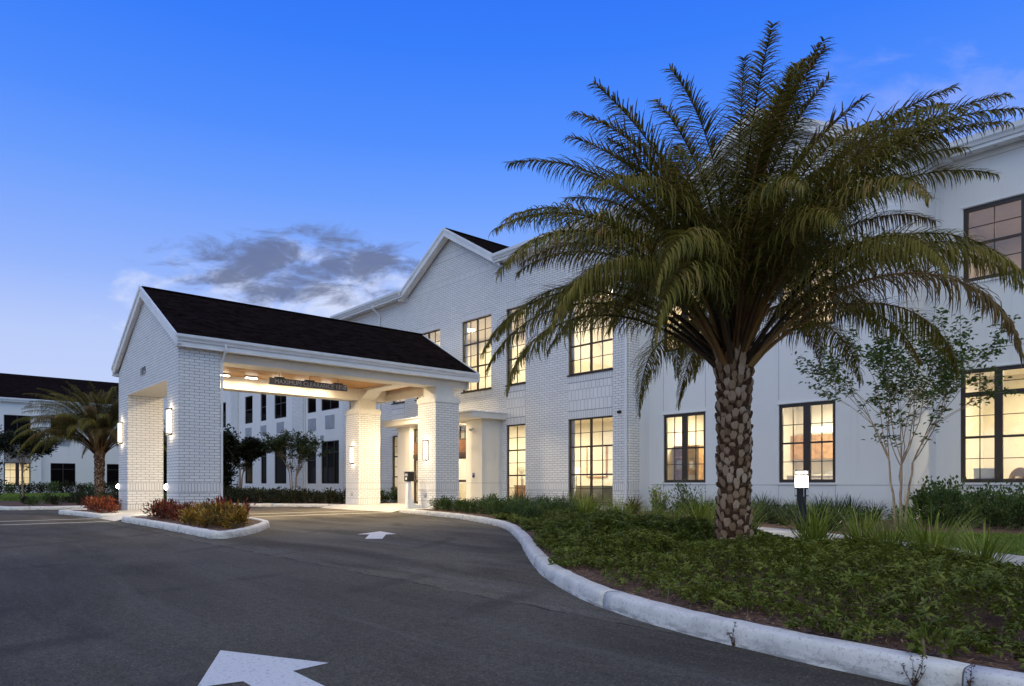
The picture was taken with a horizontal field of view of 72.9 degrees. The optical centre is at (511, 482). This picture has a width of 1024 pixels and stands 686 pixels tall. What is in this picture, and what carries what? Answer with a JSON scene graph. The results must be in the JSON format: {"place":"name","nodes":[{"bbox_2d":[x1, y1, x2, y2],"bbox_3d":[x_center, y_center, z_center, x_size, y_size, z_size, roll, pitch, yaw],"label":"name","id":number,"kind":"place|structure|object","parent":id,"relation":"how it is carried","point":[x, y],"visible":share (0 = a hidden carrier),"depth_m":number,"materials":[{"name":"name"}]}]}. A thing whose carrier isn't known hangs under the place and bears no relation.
{"place":"outdoors","nodes":[
{"label":"outdoors","id":0,"kind":"place"},
{"bbox_2d":[0,492,74,500],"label":"lawn grass","id":1,"kind":"structure","parent":0,"point":[10,496],"depth_m":52.55,"materials":[{"name":"green plant"}]},
{"bbox_2d":[0,373,118,492],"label":"side building","id":2,"kind":"structure","parent":0,"point":[64,462],"depth_m":72.46,"materials":[{"name":"paint"}]},
{"bbox_2d":[4,462,30,485],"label":"window","id":3,"kind":"structure","parent":2,"relation":"in","point":[16,477],"depth_m":69.59,"materials":[{"name":"yellow glass"}]},
{"bbox_2d":[4,415,30,433],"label":"window","id":4,"kind":"structure","parent":2,"relation":"in","point":[8,419],"depth_m":69.40,"materials":[{"name":"black glass"}]},
{"bbox_2d":[51,463,74,484],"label":"window","id":5,"kind":"structure","parent":2,"relation":"in","point":[60,472],"depth_m":72.22,"materials":[{"name":"black glass"}]},
{"bbox_2d":[107,464,118,484],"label":"window","id":6,"kind":"structure","parent":2,"relation":"in","point":[112,469],"depth_m":75.23,"materials":[{"name":"black glass"}]},
{"bbox_2d":[72,509,121,513],"bbox_3d":[-14.242,1.025,25.316,3.017,0.001,5.049,0,0,-41],"label":"planting bed","id":7,"kind":"object","parent":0,"point":[92,511],"visible":0.2,"depth_m":24.87,"materials":[{"name":"brown soil"}]},
{"bbox_2d":[91,497,115,512],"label":"croton shrub","id":8,"kind":"object","parent":7,"relation":"on","point":[102,504],"visible":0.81,"depth_m":24.03,"materials":[{"name":"red plant"}]},
{"bbox_2d":[100,510,155,520],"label":"pavement","id":9,"kind":"structure","parent":0,"point":[124,513],"depth_m":22.49,"materials":[{"name":"concrete"}]},
{"bbox_2d":[0,492,395,506],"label":"planting bed","id":10,"kind":"object","parent":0,"point":[10,503],"visible":0.24,"depth_m":34.56,"materials":[{"name":"brown soil"}]},
{"bbox_2d":[0,427,62,497],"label":"broadleaf tree","id":11,"kind":"object","parent":10,"relation":"on","point":[5,441],"visible":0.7,"depth_m":40.20,"materials":[{"name":"green plant"}]},
{"bbox_2d":[10,381,166,496],"bbox_3d":[-22.251,-2.184,37.423,7.833,6.613,7.608,0,0,-1],"label":"palm tree","id":12,"kind":"object","parent":10,"relation":"on","point":[100,431],"visible":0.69,"depth_m":36.49,"materials":[{"name":"green plant"}]},
{"bbox_2d":[163,428,166,492],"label":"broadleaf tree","id":13,"kind":"object","parent":10,"relation":"on","point":[164,468],"visible":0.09,"depth_m":45.98,"materials":[{"name":"green plant"}]},
{"bbox_2d":[220,423,240,487],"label":"broadleaf tree","id":14,"kind":"object","parent":10,"relation":"on","point":[228,476],"visible":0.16,"depth_m":43.30,"materials":[{"name":"green plant"}]},
{"bbox_2d":[220,429,271,488],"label":"broadleaf tree","id":15,"kind":"object","parent":10,"relation":"on","point":[248,450],"visible":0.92,"depth_m":41.38,"materials":[{"name":"green plant"}]},
{"bbox_2d":[247,487,274,502],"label":"hedge shrub","id":16,"kind":"object","parent":10,"relation":"on","point":[260,496],"visible":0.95,"depth_m":35.01,"materials":[{"name":"green plant"}]},
{"bbox_2d":[259,428,334,493],"bbox_3d":[-12.563,-1.077,39.855,3.971,4.227,3.962,0,0,2],"label":"myrtle tree","id":17,"kind":"object","parent":10,"relation":"on","point":[303,445],"visible":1,"depth_m":39.62,"materials":[{"name":"green plant"}]},
{"bbox_2d":[322,487,343,503],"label":"hedge shrub","id":18,"kind":"object","parent":10,"relation":"on","point":[331,496],"visible":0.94,"depth_m":34.24,"materials":[{"name":"green plant"}]},
{"bbox_2d":[135,516,260,530],"bbox_3d":[-7.974,1.025,18.466,2.632,0.001,8.685,0,0,-41],"label":"planting bed","id":19,"kind":"object","parent":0,"point":[253,521],"visible":0.22,"depth_m":17.96,"materials":[{"name":"brown soil"}]},
{"bbox_2d":[150,498,179,518],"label":"croton shrub","id":20,"kind":"object","parent":19,"relation":"on","point":[158,506],"visible":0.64,"depth_m":19.59,"materials":[{"name":"brown plant"}]},
{"bbox_2d":[163,501,195,520],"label":"croton shrub","id":21,"kind":"object","parent":19,"relation":"on","point":[177,511],"visible":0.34,"depth_m":18.52,"materials":[{"name":"red plant"}]},
{"bbox_2d":[177,510,200,524],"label":"croton shrub","id":22,"kind":"object","parent":19,"relation":"on","point":[189,519],"visible":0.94,"depth_m":16.90,"materials":[{"name":"yellow plant"}]},
{"bbox_2d":[195,514,216,527],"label":"croton shrub","id":23,"kind":"object","parent":19,"relation":"on","point":[204,523],"visible":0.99,"depth_m":15.92,"materials":[{"name":"yellow plant"}]},
{"bbox_2d":[193,501,232,525],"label":"croton shrub","id":24,"kind":"object","parent":19,"relation":"on","point":[209,509],"visible":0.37,"depth_m":16.56,"materials":[{"name":"yellow plant"}]},
{"bbox_2d":[205,499,248,526],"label":"croton shrub","id":25,"kind":"object","parent":19,"relation":"on","point":[222,510],"visible":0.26,"depth_m":16.19,"materials":[{"name":"yellow plant"}]},
{"bbox_2d":[211,504,250,528],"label":"croton shrub","id":26,"kind":"object","parent":19,"relation":"on","point":[231,514],"visible":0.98,"depth_m":15.63,"materials":[{"name":"yellow plant"}]},
{"bbox_2d":[163,390,342,492],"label":"back wing","id":27,"kind":"structure","parent":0,"point":[250,414],"depth_m":49.29,"materials":[{"name":"white paint"}]},
{"bbox_2d":[246,396,252,423],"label":"window","id":28,"kind":"structure","parent":27,"relation":"in","point":[249,400],"depth_m":54.86,"materials":[{"name":"black glass"}]},
{"bbox_2d":[261,451,266,483],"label":"window","id":29,"kind":"structure","parent":27,"relation":"in","point":[263,459],"depth_m":52.61,"materials":[{"name":"black glass"}]},
{"bbox_2d":[275,395,285,418],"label":"window","id":30,"kind":"structure","parent":27,"relation":"in","point":[280,401],"depth_m":50.41,"materials":[{"name":"black glass"}]},
{"bbox_2d":[275,446,285,483],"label":"window","id":31,"kind":"structure","parent":27,"relation":"in","point":[280,470],"depth_m":50.41,"materials":[{"name":"black glass"}]},
{"bbox_2d":[308,452,315,483],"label":"window","id":32,"kind":"structure","parent":27,"relation":"in","point":[312,462],"depth_m":46.50,"materials":[{"name":"black glass"}]},
{"bbox_2d":[322,399,338,410],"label":"window","id":33,"kind":"structure","parent":27,"relation":"in","point":[326,404],"depth_m":44.67,"materials":[{"name":"black glass"}]},
{"bbox_2d":[322,440,338,483],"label":"window","id":34,"kind":"structure","parent":27,"relation":"in","point":[330,462],"depth_m":44.48,"materials":[{"name":"black glass"}]},
{"bbox_2d":[322,503,451,511],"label":"pavement","id":35,"kind":"structure","parent":0,"point":[387,507],"depth_m":29.88,"materials":[{"name":"concrete"}]},
{"bbox_2d":[111,285,479,515],"bbox_3d":[-8.389,-2.826,27.520,11.625,7.852,8.320,0,0,-41],"label":"entrance canopy","id":36,"kind":"object","parent":35,"relation":"on","point":[180,351],"visible":0.96,"depth_m":25.66,"materials":[{"name":"brick"}]},
{"bbox_2d":[165,408,171,434],"bbox_3d":[-10.635,-1.900,21.461,0.150,0.840,0.200,0,0,-41],"label":"wall lamp","id":37,"kind":"object","parent":36,"relation":"attached to","point":[168,421],"visible":1,"depth_m":21.43,"materials":[{"name":"white glass"}]},
{"bbox_2d":[269,372,347,391],"bbox_3d":[-7.283,-3.880,24.933,2.973,0.920,0.102,0,0,-41],"label":"clearance sign","id":38,"kind":"object","parent":36,"relation":"hanging from","point":[283,381],"visible":0.96,"depth_m":24.83,"materials":[{"name":"black metal"}]},
{"bbox_2d":[404,471,420,507],"bbox_3d":[-3.962,0.270,27.644,0.640,1.460,0.340,0,0,-41],"label":"call box","id":39,"kind":"object","parent":35,"relation":"on","point":[408,479],"visible":0.99,"depth_m":27.46,"materials":[{"name":"grey plastic"}]},
{"bbox_2d":[0,507,907,685],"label":"road","id":40,"kind":"structure","parent":0,"point":[419,600],"depth_m":6.10,"materials":[{"name":"grey asphalt"}]},
{"bbox_2d":[58,509,150,517],"bbox_3d":[-14.240,1.086,25.315,3.378,0.188,5.413,0,0,-41],"label":"kerb strip","id":41,"kind":"object","parent":40,"relation":"on","point":[81,513],"visible":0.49,"depth_m":23.68,"materials":[{"name":"paint"}]},
{"bbox_2d":[0,503,335,509],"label":"kerb strip","id":42,"kind":"object","parent":40,"relation":"on","point":[81,507],"visible":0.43,"depth_m":30.47,"materials":[{"name":"paint"}]},
{"bbox_2d":[122,515,269,538],"bbox_3d":[-7.961,1.086,18.480,2.967,0.188,9.035,0,0,-41],"label":"kerb strip","id":43,"kind":"object","parent":40,"relation":"on","point":[263,524],"visible":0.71,"depth_m":15.93,"materials":[{"name":"paint"}]},
{"bbox_2d":[198,650,325,685],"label":"road arrow","id":44,"kind":"object","parent":40,"relation":"on","point":[225,667],"visible":1,"depth_m":4.23,"materials":[{"name":"paint"}]},
{"bbox_2d":[399,509,1023,685],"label":"kerb strip","id":45,"kind":"object","parent":40,"relation":"on","point":[871,661],"visible":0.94,"depth_m":4.67,"materials":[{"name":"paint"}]},
{"bbox_2d":[894,652,927,685],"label":"weed","id":46,"kind":"object","parent":40,"relation":"on","point":[916,681],"visible":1,"depth_m":3.89,"materials":[{"name":"green plant"}]},
{"bbox_2d":[0,0,1023,382],"label":"sky","id":47,"kind":"structure","parent":0,"point":[300,156],"materials":[{"name":"blue"}]},
{"bbox_2d":[415,509,1023,672],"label":"planting bed","id":48,"kind":"object","parent":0,"point":[997,661],"visible":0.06,"depth_m":5.66,"materials":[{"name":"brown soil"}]},
{"bbox_2d":[522,500,548,517],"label":"hedge shrub","id":49,"kind":"object","parent":48,"relation":"on","point":[532,511],"visible":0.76,"depth_m":17.47,"materials":[{"name":"green plant"}]},
{"bbox_2d":[548,547,585,565],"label":"bedding plant","id":50,"kind":"object","parent":48,"relation":"on","point":[554,559],"visible":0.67,"depth_m":8.54,"materials":[{"name":"green plant"}]},
{"bbox_2d":[558,486,604,511],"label":"grass clump","id":51,"kind":"object","parent":48,"relation":"on","point":[584,502],"visible":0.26,"depth_m":18.48,"materials":[{"name":"green plant"}]},
{"bbox_2d":[571,494,601,511],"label":"grass clump","id":52,"kind":"object","parent":48,"relation":"on","point":[587,507],"visible":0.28,"depth_m":18.07,"materials":[{"name":"green plant"}]},
{"bbox_2d":[596,493,640,514],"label":"grass clump","id":53,"kind":"object","parent":48,"relation":"on","point":[624,509],"visible":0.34,"depth_m":17.21,"materials":[{"name":"green plant"}]},
{"bbox_2d":[648,480,669,511],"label":"hedge shrub","id":54,"kind":"object","parent":48,"relation":"on","point":[659,496],"visible":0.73,"depth_m":23.53,"materials":[{"name":"green plant"}]},
{"bbox_2d":[650,497,691,518],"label":"grass clump","id":55,"kind":"object","parent":48,"relation":"on","point":[676,516],"visible":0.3,"depth_m":15.46,"materials":[{"name":"green plant"}]},
{"bbox_2d":[669,479,705,512],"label":"hedge shrub","id":56,"kind":"object","parent":48,"relation":"on","point":[679,486],"visible":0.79,"depth_m":22.63,"materials":[{"name":"green plant"}]},
{"bbox_2d":[668,486,716,524],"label":"grass clump","id":57,"kind":"object","parent":48,"relation":"on","point":[701,512],"visible":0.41,"depth_m":14.34,"materials":[{"name":"green plant"}]},
{"bbox_2d":[710,495,777,529],"bbox_3d":[4.482,0.564,13.265,1.628,0.932,1.510,0,0,26],"label":"grass clump","id":58,"kind":"object","parent":48,"relation":"on","point":[759,513],"visible":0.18,"depth_m":13.25,"materials":[{"name":"green plant"}]},
{"bbox_2d":[480,20,1023,542],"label":"palm tree","id":59,"kind":"object","parent":48,"relation":"on","point":[746,252],"visible":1,"depth_m":10.18,"materials":[{"name":"green plant"}]},
{"bbox_2d":[491,505,1023,668],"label":"ground cover","id":60,"kind":"object","parent":48,"relation":"on","point":[598,536],"visible":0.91,"depth_m":6.37,"materials":[{"name":"green plant"}]},
{"bbox_2d":[761,500,785,523],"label":"liriope clump","id":61,"kind":"object","parent":48,"relation":"on","point":[771,518],"visible":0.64,"depth_m":17.43,"materials":[{"name":"green plant"}]},
{"bbox_2d":[771,507,796,524],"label":"liriope clump","id":62,"kind":"object","parent":48,"relation":"on","point":[781,515],"visible":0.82,"depth_m":16.77,"materials":[{"name":"green plant"}]},
{"bbox_2d":[794,470,808,530],"bbox_3d":[6.266,0.375,14.997,0.270,1.310,0.270,0,0,-41],"label":"bollard light","id":63,"kind":"object","parent":48,"relation":"on","point":[801,495],"visible":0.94,"depth_m":14.91,"materials":[{"name":"black metal"}]},
{"bbox_2d":[769,496,850,540],"bbox_3d":[4.713,0.576,10.757,1.616,0.907,1.550,0,0,23],"label":"grass clump","id":64,"kind":"object","parent":48,"relation":"on","point":[814,531],"visible":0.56,"depth_m":10.60,"materials":[{"name":"green plant"}]},
{"bbox_2d":[814,503,856,530],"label":"liriope clump","id":65,"kind":"object","parent":48,"relation":"on","point":[838,521],"visible":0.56,"depth_m":14.86,"materials":[{"name":"green plant"}]},
{"bbox_2d":[844,509,881,527],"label":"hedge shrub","id":66,"kind":"object","parent":48,"relation":"on","point":[862,515],"visible":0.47,"depth_m":15.68,"materials":[{"name":"green plant"}]},
{"bbox_2d":[823,500,916,541],"bbox_3d":[5.042,0.628,10.007,1.433,0.804,1.439,0,0,16],"label":"grass clump","id":67,"kind":"object","parent":48,"relation":"on","point":[852,531],"visible":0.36,"depth_m":9.89,"materials":[{"name":"green plant"}]},
{"bbox_2d":[850,509,932,546],"bbox_3d":[5.042,0.669,9.361,1.170,0.722,1.261,0,0,-24],"label":"grass clump","id":68,"kind":"object","parent":48,"relation":"on","point":[884,534],"visible":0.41,"depth_m":9.22,"materials":[{"name":"green plant"}]},
{"bbox_2d":[791,306,1023,527],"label":"myrtle tree","id":69,"kind":"object","parent":48,"relation":"on","point":[902,361],"visible":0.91,"depth_m":15.36,"materials":[{"name":"green plant"}]},
{"bbox_2d":[909,486,937,522],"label":"clusia shrub","id":70,"kind":"object","parent":48,"relation":"on","point":[921,498],"visible":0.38,"depth_m":17.43,"materials":[{"name":"green plant"}]},
{"bbox_2d":[921,503,940,525],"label":"clusia shrub","id":71,"kind":"object","parent":48,"relation":"on","point":[927,514],"visible":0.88,"depth_m":16.44,"materials":[{"name":"green plant"}]},
{"bbox_2d":[909,475,958,521],"bbox_3d":[11.172,0.445,18.287,1.220,1.318,1.042,0,0,21],"label":"clusia shrub","id":72,"kind":"object","parent":48,"relation":"on","point":[929,488],"visible":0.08,"depth_m":18.21,"materials":[{"name":"green plant"}]},
{"bbox_2d":[876,488,1008,555],"bbox_3d":[5.306,0.526,8.930,1.798,1.008,1.575,0,0,1],"label":"grass clump","id":73,"kind":"object","parent":48,"relation":"on","point":[915,534],"visible":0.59,"depth_m":8.79,"materials":[{"name":"green plant"}]},
{"bbox_2d":[926,485,958,524],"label":"clusia shrub","id":74,"kind":"object","parent":48,"relation":"on","point":[940,499],"visible":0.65,"depth_m":16.73,"materials":[{"name":"green plant"}]},
{"bbox_2d":[939,502,958,527],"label":"clusia shrub","id":75,"kind":"object","parent":48,"relation":"on","point":[948,511],"visible":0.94,"depth_m":15.82,"materials":[{"name":"green plant"}]},
{"bbox_2d":[932,475,971,522],"bbox_3d":[11.520,0.439,18.003,1.168,1.333,1.201,0,0,40],"label":"clusia shrub","id":76,"kind":"object","parent":48,"relation":"on","point":[950,482],"visible":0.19,"depth_m":17.97,"materials":[{"name":"green plant"}]},
{"bbox_2d":[958,492,985,528],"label":"clusia shrub","id":77,"kind":"object","parent":48,"relation":"on","point":[969,510],"visible":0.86,"depth_m":15.54,"materials":[{"name":"green plant"}]},
{"bbox_2d":[933,515,1023,563],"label":"grass clump","id":78,"kind":"object","parent":48,"relation":"on","point":[985,552],"visible":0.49,"depth_m":7.75,"materials":[{"name":"green plant"}]},
{"bbox_2d":[970,486,1010,525],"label":"clusia shrub","id":79,"kind":"object","parent":48,"relation":"on","point":[980,495],"visible":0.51,"depth_m":16.45,"materials":[{"name":"green plant"}]},
{"bbox_2d":[976,480,1015,523],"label":"clusia shrub","id":80,"kind":"object","parent":48,"relation":"on","point":[988,483],"visible":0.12,"depth_m":17.31,"materials":[{"name":"green plant"}]},
{"bbox_2d":[984,500,1011,528],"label":"clusia shrub","id":81,"kind":"object","parent":48,"relation":"on","point":[996,512],"visible":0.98,"depth_m":15.52,"materials":[{"name":"green plant"}]},
{"bbox_2d":[995,482,1023,504],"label":"clusia shrub","id":82,"kind":"object","parent":48,"relation":"on","point":[1019,493],"visible":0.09,"depth_m":17.05,"materials":[{"name":"green plant"}]},
{"bbox_2d":[1005,493,1023,529],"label":"clusia shrub","id":83,"kind":"object","parent":48,"relation":"on","point":[1017,508],"visible":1,"depth_m":15.03,"materials":[{"name":"green plant"}]},
{"bbox_2d":[757,527,1023,568],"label":"path","id":84,"kind":"structure","parent":0,"point":[777,531],"depth_m":13.19,"materials":[{"name":"concrete"}]},
{"bbox_2d":[901,623,970,658],"bbox_3d":[2.478,0.931,4.049,0.354,0.228,0.322,0,0,-41],"label":"bedding plant","id":85,"kind":"object","parent":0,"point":[944,644],"visible":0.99,"depth_m":4.01,"materials":[{"name":"green plant"}]},
{"bbox_2d":[880,530,1023,555],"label":"lawn","id":86,"kind":"structure","parent":0,"point":[982,545],"depth_m":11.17,"materials":[{"name":"green plant"}]},
{"bbox_2d":[936,118,1023,517],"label":"stucco wing","id":87,"kind":"structure","parent":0,"point":[969,438],"depth_m":20.28,"materials":[{"name":"white paint"}]},
{"bbox_2d":[973,468,993,478],"bbox_3d":[13.943,0.260,20.347,0.470,1.380,0.600,0,0,-41],"label":"printer","id":88,"kind":"object","parent":87,"relation":"in","point":[987,473],"visible":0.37,"depth_m":20.22,"materials":[{"name":"grey plastic"}]},
{"bbox_2d":[961,364,1023,482],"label":"window","id":89,"kind":"structure","parent":87,"relation":"in","point":[998,414],"depth_m":19.69,"materials":[{"name":"brown metal"}]},
{"bbox_2d":[964,194,1023,281],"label":"window","id":90,"kind":"structure","parent":87,"relation":"in","point":[1021,197],"depth_m":19.69,"materials":[{"name":"brown metal"}]},
{"bbox_2d":[1008,467,1023,478],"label":"armchair","id":91,"kind":"object","parent":87,"relation":"in","point":[1017,473],"visible":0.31,"depth_m":19.80,"materials":[{"name":"beige fabric"}]},
{"label":"ground","id":92,"kind":"structure","parent":0,"visible":0},
{"bbox_2d":[330,203,648,510],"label":"brick building","id":93,"kind":"structure","parent":92,"relation":"on","point":[550,419],"depth_m":29.75,"materials":[{"name":"brick"}]},
{"bbox_2d":[463,315,490,391],"bbox_3d":[-1.541,-5.805,31.322,0.074,3.250,2.120,0,0,-41],"label":"window","id":94,"kind":"structure","parent":93,"relation":"in","point":[485,317],"depth_m":31.30,"materials":[{"name":"brown metal"}]},
{"bbox_2d":[507,424,524,497],"bbox_3d":[0.229,-0.850,29.323,0.068,3.240,1.220,0,0,-41],"label":"window","id":95,"kind":"structure","parent":93,"relation":"in","point":[517,425],"depth_m":29.70,"materials":[{"name":"brown metal"}]},
{"bbox_2d":[507,306,524,383],"bbox_3d":[0.229,-5.805,29.323,0.068,3.250,1.220,0,0,-41],"label":"window","id":96,"kind":"structure","parent":93,"relation":"in","point":[508,334],"depth_m":29.65,"materials":[{"name":"brown metal"}]},
{"bbox_2d":[569,415,612,503],"bbox_3d":[3.002,-0.850,26.188,0.074,3.240,2.250,0,0,-41],"label":"window","id":97,"kind":"structure","parent":93,"relation":"in","point":[591,432],"depth_m":26.18,"materials":[{"name":"brown metal"}]},
{"bbox_2d":[569,292,612,374],"bbox_3d":[3.002,-5.805,26.188,0.074,3.250,2.250,0,0,-41],"label":"window","id":98,"kind":"structure","parent":93,"relation":"in","point":[591,343],"depth_m":26.18,"materials":[{"name":"brown metal"}]},
{"bbox_2d":[575,486,612,501],"bbox_3d":[3.634,0.480,27.916,0.960,0.740,2.400,0,0,-41],"label":"sofa","id":99,"kind":"object","parent":93,"relation":"in","point":[606,492],"visible":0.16,"depth_m":27.43,"materials":[{"name":"green fabric"}]},
{"bbox_2d":[586,445,606,477],"bbox_3d":[3.918,-1.000,32.040,0.050,1.500,1.240,0,0,-41],"label":"picture","id":100,"kind":"object","parent":93,"relation":"attached to","point":[597,455],"visible":0.81,"depth_m":32.00,"materials":[{"name":"white wood"}]},
{"bbox_2d":[649,107,953,519],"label":"stucco wing","id":101,"kind":"structure","parent":92,"relation":"on","point":[785,405],"depth_m":21.14,"materials":[{"name":"white paint"}]},
{"bbox_2d":[664,412,704,482],"bbox_3d":[6.108,-1.230,24.443,0.074,2.440,1.740,0,0,-41],"label":"window","id":102,"kind":"structure","parent":101,"relation":"in","point":[684,416],"depth_m":24.42,"materials":[{"name":"brown metal"}]},
{"bbox_2d":[675,445,702,479],"bbox_3d":[6.500,-0.220,25.779,0.500,2.340,1.100,0,0,-41],"label":"hutch","id":103,"kind":"object","parent":101,"relation":"in","point":[678,460],"visible":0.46,"depth_m":25.78,"materials":[{"name":"brown wood"}]},
{"bbox_2d":[779,400,834,482],"bbox_3d":[9.017,-1.230,21.155,0.074,2.440,1.760,0,0,-41],"label":"window","id":104,"kind":"structure","parent":101,"relation":"in","point":[807,423],"depth_m":21.14,"materials":[{"name":"brown metal"}]},
{"bbox_2d":[786,470,832,478],"bbox_3d":[11.027,0.250,24.043,0.660,1.400,2.900,0,0,-41],"label":"counter","id":105,"kind":"object","parent":101,"relation":"in","point":[829,475],"visible":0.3,"depth_m":24.05,"materials":[{"name":"white stone"}]},
{"bbox_2d":[790,426,832,459],"bbox_3d":[11.146,-1.410,24.147,0.404,1.120,2.800,0,0,-41],"label":"wall cabinet","id":106,"kind":"object","parent":101,"relation":"attached to","point":[816,451],"depth_m":24.38,"materials":[{"name":"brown wood"}]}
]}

